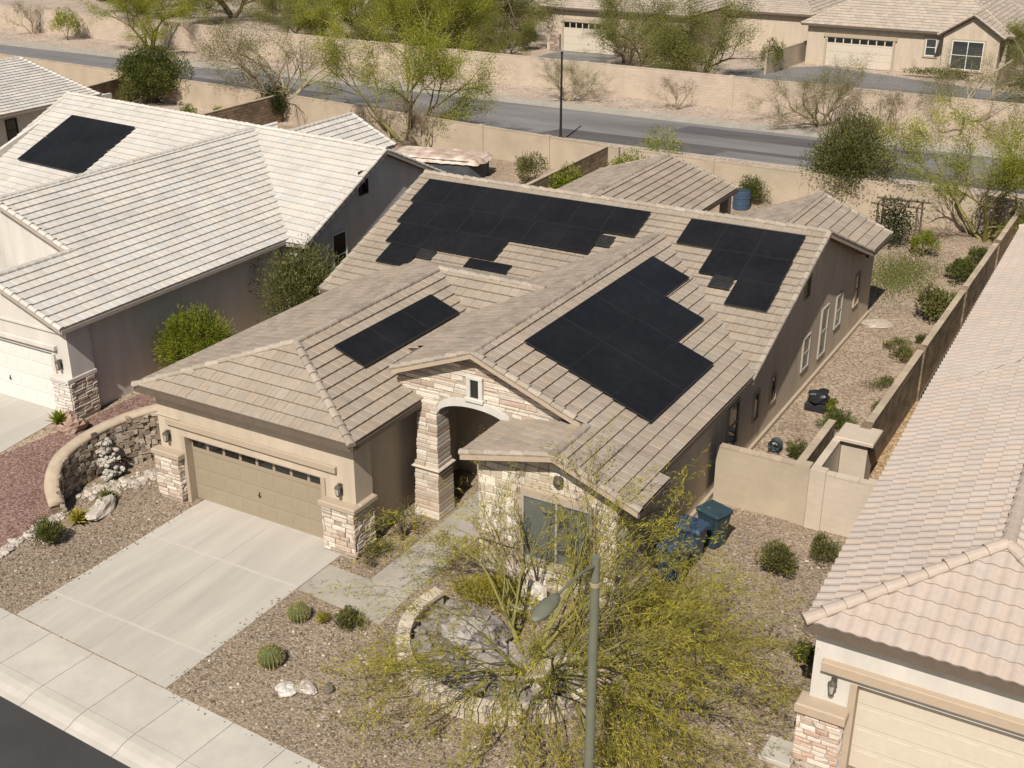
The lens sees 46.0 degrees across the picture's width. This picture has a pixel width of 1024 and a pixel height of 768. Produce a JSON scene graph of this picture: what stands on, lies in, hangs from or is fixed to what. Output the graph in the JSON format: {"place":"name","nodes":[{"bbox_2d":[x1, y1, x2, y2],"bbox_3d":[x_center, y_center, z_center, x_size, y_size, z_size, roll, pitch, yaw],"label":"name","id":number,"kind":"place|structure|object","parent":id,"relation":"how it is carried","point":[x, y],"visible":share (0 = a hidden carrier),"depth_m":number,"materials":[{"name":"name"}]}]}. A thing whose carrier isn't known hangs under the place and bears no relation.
{"place":"outdoors","nodes":[
{"label":"outdoors","id":0,"kind":"place"},
{"bbox_2d":[0,57,111,146],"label":"house","id":1,"kind":"structure","parent":0,"point":[30,91],"depth_m":73.00,"materials":[{"name":"tile"}]},
{"bbox_2d":[0,696,129,767],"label":"front street","id":2,"kind":"structure","parent":0,"point":[28,739],"depth_m":25.89,"materials":[{"name":"asphalt"}]},
{"bbox_2d":[0,608,323,767],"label":"sidewalk","id":3,"kind":"structure","parent":0,"point":[124,716],"depth_m":26.74,"materials":[{"name":"concrete"}]},
{"bbox_2d":[17,500,340,687],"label":"driveway","id":4,"kind":"structure","parent":0,"point":[220,600],"depth_m":31.09,"materials":[{"name":"concrete"}]},
{"bbox_2d":[0,91,446,418],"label":"house","id":5,"kind":"structure","parent":0,"point":[111,257],"depth_m":45.96,"materials":[{"name":"tile"}]},
{"bbox_2d":[0,339,56,409],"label":"garage door","id":6,"kind":"structure","parent":5,"relation":"in","point":[25,371],"depth_m":41.10,"materials":[{"name":"white paint"}]},
{"bbox_2d":[17,115,134,173],"bbox_3d":[-20.721,-11.440,57.236,4.792,1.587,3.370,16,29,32],"label":"solar array","id":7,"kind":"object","parent":5,"relation":"on","point":[64,152],"visible":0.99,"depth_m":57.15,"materials":[{"name":"glass"}]},
{"bbox_2d":[394,146,491,177],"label":"spa pool","id":8,"kind":"structure","parent":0,"point":[471,163],"depth_m":69.57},
{"bbox_2d":[0,108,996,767],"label":"lot ground","id":9,"kind":"structure","parent":0,"point":[854,360],"depth_m":46.47,"materials":[{"name":"gravel"}]},
{"bbox_2d":[0,393,54,452],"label":"drive","id":10,"kind":"structure","parent":9,"relation":"on","point":[21,420],"depth_m":40.33,"materials":[{"name":"concrete"}]},
{"bbox_2d":[0,393,155,547],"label":"red gravel","id":11,"kind":"structure","parent":9,"relation":"on","point":[23,500],"depth_m":36.76,"materials":[{"name":"gravel"}]},
{"bbox_2d":[55,410,89,434],"bbox_3d":[-14.454,1.332,39.563,1.027,0.995,0.840,-1,24,-3],"label":"boulder","id":12,"kind":"object","parent":11,"relation":"on","point":[73,423],"visible":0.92,"depth_m":39.26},
{"bbox_2d":[151,301,234,367],"bbox_3d":[-11.042,-1.538,42.536,3.537,3.358,3.031,13,27,27],"label":"bush","id":13,"kind":"object","parent":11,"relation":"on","point":[199,334],"visible":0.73,"depth_m":41.99,"materials":[{"name":"green plant"}]},
{"bbox_2d":[201,94,283,124],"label":"block wall","id":14,"kind":"structure","parent":9,"relation":"on","point":[256,111],"depth_m":81.38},
{"bbox_2d":[248,234,343,322],"bbox_3d":[-7.997,-3.544,46.290,4.099,3.969,3.775,-10,26,-21],"label":"bush","id":15,"kind":"object","parent":9,"relation":"on","point":[305,282],"visible":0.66,"depth_m":45.64,"materials":[{"name":"green plant"}]},
{"bbox_2d":[298,491,478,624],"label":"walkway","id":16,"kind":"structure","parent":9,"relation":"on","point":[394,574],"depth_m":31.56,"materials":[{"name":"concrete"}]},
{"bbox_2d":[377,90,461,146],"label":"bare shrub","id":17,"kind":"object","parent":9,"relation":"on","point":[413,113],"visible":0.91,"depth_m":76.10,"materials":[{"name":"brown plant"}]},
{"bbox_2d":[0,459,847,767],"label":"front gravel","id":18,"kind":"structure","parent":9,"relation":"on","point":[218,671],"depth_m":28.47,"materials":[{"name":"gravel"}]},
{"bbox_2d":[24,514,66,546],"bbox_3d":[-12.742,4.000,33.002,1.040,0.993,0.966,-22,32,-40],"label":"bush","id":19,"kind":"object","parent":18,"relation":"on","point":[49,531],"visible":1,"depth_m":32.84,"materials":[{"name":"green plant"}]},
{"bbox_2d":[0,469,157,558],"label":"river stones","id":20,"kind":"object","parent":18,"relation":"on","point":[91,493],"visible":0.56,"depth_m":35.77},
{"bbox_2d":[84,494,115,520],"bbox_3d":[-11.852,3.600,34.678,0.767,0.558,1.344,13,27,27],"label":"boulder","id":21,"kind":"object","parent":18,"relation":"on","point":[103,507],"visible":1,"depth_m":34.52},
{"bbox_2d":[44,404,161,514],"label":"garden wall","id":22,"kind":"structure","parent":18,"relation":"on","point":[134,436],"depth_m":36.36,"materials":[{"name":"stone"}]},
{"bbox_2d":[95,437,124,481],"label":"rock cascade","id":23,"kind":"object","parent":18,"relation":"on","point":[111,463],"visible":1,"depth_m":36.36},
{"bbox_2d":[255,642,285,669],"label":"barrel cactus","id":24,"kind":"object","parent":18,"relation":"on","point":[269,655],"visible":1,"depth_m":28.00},
{"bbox_2d":[395,587,586,725],"bbox_3d":[-0.650,6.554,27.873,5.701,0.470,3.258,17,29,33],"label":"planter ring","id":25,"kind":"object","parent":18,"relation":"on","point":[408,624],"visible":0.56,"depth_m":26.58,"materials":[{"name":"stone"}]},
{"bbox_2d":[448,571,539,626],"bbox_3d":[-0.349,5.269,30.123,3.017,1.032,1.814,13,27,27],"label":"bush","id":26,"kind":"object","parent":18,"relation":"on","point":[484,585],"visible":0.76,"depth_m":30.05,"materials":[{"name":"green plant"}]},
{"bbox_2d":[229,566,778,767],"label":"leaf litter","id":27,"kind":"object","parent":18,"relation":"on","point":[460,727],"visible":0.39,"depth_m":25.97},
{"bbox_2d":[420,589,618,701],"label":"planter soil","id":28,"kind":"structure","parent":18,"relation":"on","point":[517,628],"depth_m":29.64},
{"bbox_2d":[442,613,484,644],"bbox_3d":[-1.090,6.040,29.100,1.506,0.609,1.416,13,27,27],"label":"boulder","id":29,"kind":"object","parent":28,"relation":"on","point":[463,635],"visible":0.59,"depth_m":28.93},
{"bbox_2d":[469,652,507,692],"bbox_3d":[-0.575,6.662,27.665,1.078,0.771,0.994,13,27,27],"label":"boulder","id":30,"kind":"object","parent":28,"relation":"on","point":[482,656],"visible":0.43,"depth_m":27.50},
{"bbox_2d":[410,600,602,707],"bbox_3d":[-0.259,6.470,28.099,5.120,0.626,3.891,13,27,27],"label":"grey rubble","id":31,"kind":"object","parent":28,"relation":"on","point":[496,624],"visible":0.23,"depth_m":28.32,"materials":[{"name":"stone"}]},
{"bbox_2d":[288,413,808,767],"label":"palo verde","id":32,"kind":"object","parent":28,"relation":"on","point":[537,648],"visible":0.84,"depth_m":25.38,"materials":[{"name":"green plant"}]},
{"bbox_2d":[524,652,584,693],"bbox_3d":[1.096,6.653,27.369,1.654,1.200,1.195,13,27,27],"label":"boulder","id":33,"kind":"object","parent":28,"relation":"on","point":[575,684],"visible":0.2,"depth_m":27.05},
{"bbox_2d":[530,554,600,767],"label":"street lamp","id":34,"kind":"object","parent":18,"relation":"on","point":[545,608],"visible":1,"depth_m":21.30,"materials":[{"name":"metal"}]},
{"bbox_2d":[581,664,649,713],"bbox_3d":[2.256,6.845,26.941,1.598,1.412,1.236,13,27,27],"label":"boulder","id":35,"kind":"object","parent":18,"relation":"on","point":[607,681],"visible":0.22,"depth_m":26.60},
{"bbox_2d":[615,574,686,635],"bbox_3d":[3.373,5.338,29.145,1.670,1.690,1.542,13,27,27],"label":"bush","id":36,"kind":"object","parent":18,"relation":"on","point":[654,602],"visible":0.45,"depth_m":29.06,"materials":[{"name":"green plant"}]},
{"bbox_2d":[501,525,818,767],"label":"palo verde","id":37,"kind":"object","parent":18,"relation":"on","point":[781,696],"visible":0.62,"depth_m":26.18,"materials":[{"name":"green plant"}]},
{"bbox_2d":[651,534,692,586],"bbox_3d":[4.146,4.609,31.267,0.860,1.165,0.690,19,30,36],"label":"wheelie bin","id":38,"kind":"object","parent":18,"relation":"on","point":[665,563],"visible":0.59,"depth_m":31.02,"materials":[{"name":"blue plastic"}]},
{"bbox_2d":[672,514,709,564],"bbox_3d":[4.744,4.186,32.216,0.860,1.165,0.690,16,28,32],"label":"wheelie bin","id":39,"kind":"object","parent":18,"relation":"on","point":[700,530],"visible":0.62,"depth_m":31.90,"materials":[{"name":"blue plastic"}]},
{"bbox_2d":[696,499,733,548],"bbox_3d":[5.487,3.865,32.937,0.690,1.165,0.860,-19,30,-36],"label":"wheelie bin","id":40,"kind":"object","parent":18,"relation":"on","point":[716,515],"visible":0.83,"depth_m":32.65,"materials":[{"name":"teal plastic"}]},
{"bbox_2d":[713,442,813,525],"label":"block wall","id":41,"kind":"structure","parent":18,"relation":"on","point":[775,486],"depth_m":34.29,"materials":[{"name":"concrete"}]},
{"bbox_2d":[752,537,799,575],"bbox_3d":[6.974,4.548,31.570,1.253,1.154,1.126,13,27,27],"label":"bush","id":42,"kind":"object","parent":18,"relation":"on","point":[780,555],"visible":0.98,"depth_m":31.36,"materials":[{"name":"green plant"}]},
{"bbox_2d":[808,531,841,564],"bbox_3d":[8.286,4.390,32.075,0.954,1.038,1.046,-15,28,-30],"label":"bush","id":43,"kind":"object","parent":18,"relation":"on","point":[818,545],"visible":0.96,"depth_m":32.03,"materials":[{"name":"green plant"}]},
{"bbox_2d":[804,465,877,536],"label":"block wall","id":44,"kind":"structure","parent":18,"relation":"on","point":[836,502],"depth_m":33.26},
{"bbox_2d":[131,153,892,609],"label":"house","id":45,"kind":"structure","parent":9,"relation":"on","point":[293,417],"depth_m":33.99,"materials":[{"name":"tile"}]},
{"bbox_2d":[191,439,323,537],"bbox_3d":[-7.117,2.882,33.958,4.880,2.090,0.102,13,27,27],"label":"garage door","id":46,"kind":"structure","parent":45,"relation":"in","point":[288,497],"depth_m":33.98,"materials":[{"name":"paint"}]},
{"bbox_2d":[334,294,458,366],"bbox_3d":[-3.313,-1.627,35.517,1.050,0.466,4.912,13,27,27],"label":"solar array","id":47,"kind":"object","parent":45,"relation":"on","point":[377,340],"visible":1,"depth_m":35.32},
{"bbox_2d":[465,374,484,404],"bbox_3d":[-0.986,0.145,32.202,0.560,0.760,0.180,13,27,27],"label":"gable window","id":48,"kind":"structure","parent":45,"relation":"in","point":[474,384],"depth_m":32.17,"materials":[{"name":"paint"}]},
{"bbox_2d":[375,179,650,265],"bbox_3d":[-0.329,-5.257,42.675,9.242,1.888,4.750,13,27,27],"label":"solar array","id":49,"kind":"object","parent":45,"relation":"on","point":[482,222],"visible":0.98,"depth_m":43.15,"materials":[{"name":"glass"}]},
{"bbox_2d":[521,493,591,576],"bbox_3d":[1.115,3.790,30.358,1.980,1.860,0.062,13,27,27],"label":"window","id":50,"kind":"structure","parent":45,"relation":"in","point":[535,523],"depth_m":30.43,"materials":[{"name":"grey"}]},
{"bbox_2d":[524,256,713,422],"bbox_3d":[4.092,-1.579,35.285,3.840,1.528,8.592,13,27,27],"label":"solar array","id":51,"kind":"object","parent":45,"relation":"on","point":[612,365],"visible":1,"depth_m":34.15,"materials":[{"name":"glass"}]},
{"bbox_2d":[726,397,740,444],"bbox_3d":[6.635,1.243,36.153,0.062,1.500,0.900,13,27,27],"label":"window","id":52,"kind":"structure","parent":45,"relation":"in","point":[734,411],"depth_m":36.18,"materials":[{"name":"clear glass"}]},
{"bbox_2d":[676,218,805,311],"bbox_3d":[7.008,-3.945,39.253,4.072,1.479,3.720,13,27,27],"label":"solar array","id":53,"kind":"object","parent":45,"relation":"on","point":[757,263],"visible":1,"depth_m":39.25,"materials":[{"name":"glass"}]},
{"bbox_2d":[513,150,549,183],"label":"bush","id":54,"kind":"object","parent":9,"relation":"on","point":[525,163],"visible":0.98,"depth_m":67.87,"materials":[{"name":"green plant"}]},
{"bbox_2d":[134,99,1023,199],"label":"ground strip","id":55,"kind":"structure","parent":9,"relation":"on","point":[177,106],"depth_m":74.72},
{"bbox_2d":[0,53,270,109],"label":"block wall","id":56,"kind":"structure","parent":55,"relation":"on","point":[203,95],"depth_m":89.16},
{"bbox_2d":[111,41,194,102],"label":"dense tree","id":57,"kind":"object","parent":55,"relation":"on","point":[142,67],"visible":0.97,"depth_m":88.32,"materials":[{"name":"green plant"}]},
{"bbox_2d":[178,1,386,103],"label":"palo verde","id":58,"kind":"object","parent":55,"relation":"on","point":[246,47],"visible":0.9,"depth_m":82.73,"materials":[{"name":"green plant"}]},
{"bbox_2d":[293,0,515,141],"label":"palo verde","id":59,"kind":"object","parent":55,"relation":"on","point":[445,69],"visible":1,"depth_m":75.74,"materials":[{"name":"green plant"}]},
{"bbox_2d":[279,93,620,168],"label":"block wall","id":60,"kind":"structure","parent":55,"relation":"on","point":[505,144],"depth_m":74.96,"materials":[{"name":"concrete"}]},
{"bbox_2d":[628,123,689,154],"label":"palo verde sapling","id":61,"kind":"object","parent":55,"relation":"on","point":[658,143],"visible":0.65,"depth_m":68.97,"materials":[{"name":"green plant"}]},
{"bbox_2d":[759,735,793,767],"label":"concrete pad","id":62,"kind":"object","parent":9,"relation":"on","point":[780,759],"visible":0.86,"depth_m":25.32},
{"bbox_2d":[798,419,835,464],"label":"block wall","id":63,"kind":"structure","parent":9,"relation":"on","point":[818,444],"depth_m":34.90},
{"bbox_2d":[804,388,830,413],"bbox_3d":[10.408,0.535,40.974,0.765,0.710,0.914,13,27,27],"label":"storage bundle","id":64,"kind":"object","parent":9,"relation":"on","point":[817,400],"visible":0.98,"depth_m":40.81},
{"bbox_2d":[622,147,1022,235],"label":"block wall","id":65,"kind":"structure","parent":9,"relation":"on","point":[784,185],"depth_m":62.46,"materials":[{"name":"concrete"}]},
{"bbox_2d":[814,433,841,471],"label":"block wall","id":66,"kind":"structure","parent":9,"relation":"on","point":[829,457],"depth_m":34.57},
{"bbox_2d":[796,102,902,203],"bbox_3d":[17.889,-11.855,63.276,5.636,5.738,5.428,13,27,27],"label":"dense tree","id":67,"kind":"object","parent":9,"relation":"on","point":[850,151],"visible":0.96,"depth_m":62.24,"materials":[{"name":"green plant"}]},
{"bbox_2d":[834,422,882,479],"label":"wall column","id":68,"kind":"structure","parent":9,"relation":"on","point":[857,446],"depth_m":35.14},
{"bbox_2d":[869,400,919,479],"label":"side gravel","id":69,"kind":"structure","parent":9,"relation":"on","point":[879,466],"depth_m":38.35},
{"bbox_2d":[862,194,931,255],"bbox_3d":[18.332,-7.630,57.336,3.300,2.424,2.856,13,27,27],"label":"arbour","id":70,"kind":"object","parent":9,"relation":"on","point":[893,220],"visible":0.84,"depth_m":57.02,"materials":[{"name":"brown plant"}]},
{"bbox_2d":[792,224,1023,767],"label":"house","id":71,"kind":"structure","parent":9,"relation":"on","point":[913,617],"depth_m":24.43,"materials":[{"name":"tile"}]},
{"bbox_2d":[849,687,1023,767],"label":"garage door","id":72,"kind":"structure","parent":71,"relation":"in","point":[889,731],"depth_m":24.00,"materials":[{"name":"beige paint"}]},
{"bbox_2d":[868,240,964,314],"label":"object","id":73,"kind":"structure","parent":9,"relation":"on","point":[901,274],"depth_m":53.97,"materials":[{"name":"green plant"}]},
{"bbox_2d":[914,282,954,321],"bbox_3d":[16.973,-3.262,48.537,1.627,1.619,1.516,-15,28,-29],"label":"bush","id":74,"kind":"object","parent":9,"relation":"on","point":[938,300],"visible":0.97,"depth_m":48.32,"materials":[{"name":"green plant"}]},
{"bbox_2d":[860,201,1023,470],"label":"block wall","id":75,"kind":"structure","parent":9,"relation":"on","point":[894,406],"depth_m":42.45,"materials":[{"name":"concrete"}]},
{"bbox_2d":[874,88,1023,241],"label":"palo verde","id":76,"kind":"object","parent":9,"relation":"on","point":[1010,165],"visible":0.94,"depth_m":57.46,"materials":[{"name":"green plant"}]},
{"bbox_2d":[903,145,1023,234],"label":"bare shrub","id":77,"kind":"object","parent":9,"relation":"on","point":[973,217],"visible":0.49,"depth_m":59.20,"materials":[{"name":"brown plant"}]},
{"bbox_2d":[0,45,1023,182],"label":"back road","id":78,"kind":"structure","parent":0,"point":[622,125],"depth_m":86.14,"materials":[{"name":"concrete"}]},
{"bbox_2d":[672,126,943,160],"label":"road patch","id":79,"kind":"object","parent":78,"relation":"on","point":[748,136],"visible":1,"depth_m":80.17,"materials":[{"name":"asphalt"}]},
{"bbox_2d":[0,28,1023,152],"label":"road verge","id":80,"kind":"structure","parent":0,"point":[501,89],"depth_m":93.52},
{"bbox_2d":[73,0,210,48],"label":"palo verde","id":81,"kind":"object","parent":80,"relation":"on","point":[121,5],"visible":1,"depth_m":110.56,"materials":[{"name":"green plant"}]},
{"bbox_2d":[0,5,1023,140],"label":"block wall","id":82,"kind":"structure","parent":80,"relation":"on","point":[720,91],"depth_m":92.22,"materials":[{"name":"concrete"}]},
{"bbox_2d":[529,50,618,101],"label":"palo verde","id":83,"kind":"object","parent":80,"relation":"on","point":[575,81],"visible":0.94,"depth_m":90.74,"materials":[{"name":"plant"}]},
{"bbox_2d":[739,50,889,129],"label":"palo verde","id":84,"kind":"object","parent":80,"relation":"on","point":[815,121],"visible":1,"depth_m":81.24,"materials":[{"name":"plant"}]},
{"bbox_2d":[851,80,914,133],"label":"bare shrub","id":85,"kind":"object","parent":80,"relation":"on","point":[892,98],"visible":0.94,"depth_m":79.85,"materials":[{"name":"brown plant"}]},
{"bbox_2d":[903,41,1023,140],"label":"palo verde","id":86,"kind":"object","parent":80,"relation":"on","point":[953,72],"visible":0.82,"depth_m":80.13,"materials":[{"name":"green plant"}]},
{"bbox_2d":[0,0,1023,94],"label":"ground","id":87,"kind":"structure","parent":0,"point":[734,66],"depth_m":125.63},
{"bbox_2d":[166,0,296,24],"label":"mesquite","id":88,"kind":"object","parent":87,"relation":"on","point":[223,4],"visible":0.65,"depth_m":129.69,"materials":[{"name":"green plant"}]},
{"bbox_2d":[237,0,336,36],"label":"mesquite","id":89,"kind":"object","parent":87,"relation":"on","point":[290,11],"visible":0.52,"depth_m":115.53,"materials":[{"name":"green plant"}]},
{"bbox_2d":[283,0,429,37],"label":"palo verde","id":90,"kind":"object","parent":87,"relation":"on","point":[334,3],"visible":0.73,"depth_m":112.24,"materials":[{"name":"green plant"}]},
{"bbox_2d":[331,0,441,42],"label":"mesquite","id":91,"kind":"object","parent":87,"relation":"on","point":[355,23],"visible":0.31,"depth_m":108.22,"materials":[{"name":"green plant"}]},
{"bbox_2d":[363,0,504,49],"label":"palo verde","id":92,"kind":"object","parent":87,"relation":"on","point":[450,13],"visible":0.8,"depth_m":106.92,"materials":[{"name":"green plant"}]},
{"bbox_2d":[400,0,500,48],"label":"mesquite","id":93,"kind":"object","parent":87,"relation":"on","point":[458,25],"visible":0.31,"depth_m":112.47,"materials":[{"name":"green plant"}]},
{"bbox_2d":[415,0,572,48],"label":"mesquite","id":94,"kind":"object","parent":87,"relation":"on","point":[526,10],"visible":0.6,"depth_m":114.89,"materials":[{"name":"green plant"}]},
{"bbox_2d":[451,7,546,55],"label":"mesquite","id":95,"kind":"object","parent":87,"relation":"on","point":[525,30],"visible":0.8,"depth_m":105.28,"materials":[{"name":"green plant"}]},
{"bbox_2d":[573,0,663,65],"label":"palo verde","id":96,"kind":"object","parent":87,"relation":"on","point":[622,56],"visible":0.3,"depth_m":105.18,"materials":[{"name":"green plant"}]},
{"bbox_2d":[588,0,714,71],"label":"mesquite","id":97,"kind":"object","parent":87,"relation":"on","point":[611,31],"visible":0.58,"depth_m":98.70,"materials":[{"name":"green plant"}]},
{"bbox_2d":[627,0,790,73],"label":"mesquite","id":98,"kind":"object","parent":87,"relation":"on","point":[677,52],"visible":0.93,"depth_m":94.00,"materials":[{"name":"green plant"}]},
{"bbox_2d":[764,40,806,74],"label":"block wall","id":99,"kind":"structure","parent":87,"relation":"on","point":[796,53],"depth_m":104.83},
{"bbox_2d":[736,66,1023,103],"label":"court","id":100,"kind":"object","parent":87,"relation":"on","point":[883,84],"visible":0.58,"depth_m":99.02,"materials":[{"name":"concrete"}]},
{"bbox_2d":[526,146,607,188],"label":"block wall","id":101,"kind":"structure","parent":0,"point":[588,163],"depth_m":66.49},
{"bbox_2d":[540,0,729,57],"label":"house","id":102,"kind":"structure","parent":0,"point":[564,31],"depth_m":111.73,"materials":[{"name":"paint"}]},
{"bbox_2d":[563,21,612,54],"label":"garage door","id":103,"kind":"structure","parent":102,"relation":"in","point":[571,30],"depth_m":112.16,"materials":[{"name":"beige paint"}]},
{"bbox_2d":[329,100,972,177],"bbox_3d":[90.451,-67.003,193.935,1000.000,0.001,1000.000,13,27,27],"label":"ground","id":104,"kind":"structure","parent":0,"point":[638,137],"depth_m":79.96,"materials":[{"name":"soil"}]},
{"bbox_2d":[0,40,1023,194],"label":"back kerb","id":105,"kind":"structure","parent":104,"relation":"on","point":[690,119],"depth_m":87.73,"materials":[{"name":"concrete"}]},
{"bbox_2d":[335,101,1023,193],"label":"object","id":106,"kind":"structure","parent":0,"point":[631,141],"depth_m":77.80,"materials":[{"name":"concrete"}]},
{"bbox_2d":[415,111,558,132],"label":"road patch","id":107,"kind":"object","parent":106,"relation":"on","point":[521,127],"visible":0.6,"depth_m":83.62,"materials":[{"name":"asphalt"}]},
{"bbox_2d":[711,151,819,167],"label":"road patch","id":108,"kind":"object","parent":106,"relation":"on","point":[760,158],"visible":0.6,"depth_m":74.74,"materials":[{"name":"asphalt"}]},
{"bbox_2d":[723,0,845,51],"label":"house","id":109,"kind":"structure","parent":0,"point":[785,18],"depth_m":111.77,"materials":[{"name":"paint"}]},
{"bbox_2d":[800,0,1023,81],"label":"house","id":110,"kind":"structure","parent":0,"point":[896,35],"depth_m":102.21,"materials":[{"name":"paint"}]},
{"bbox_2d":[825,37,893,70],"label":"garage door","id":111,"kind":"structure","parent":110,"relation":"in","point":[883,49],"depth_m":104.01,"materials":[{"name":"beige paint"}]},
{"bbox_2d":[949,40,984,70],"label":"window","id":112,"kind":"structure","parent":110,"relation":"in","point":[957,46],"depth_m":98.52,"materials":[{"name":"glass"}]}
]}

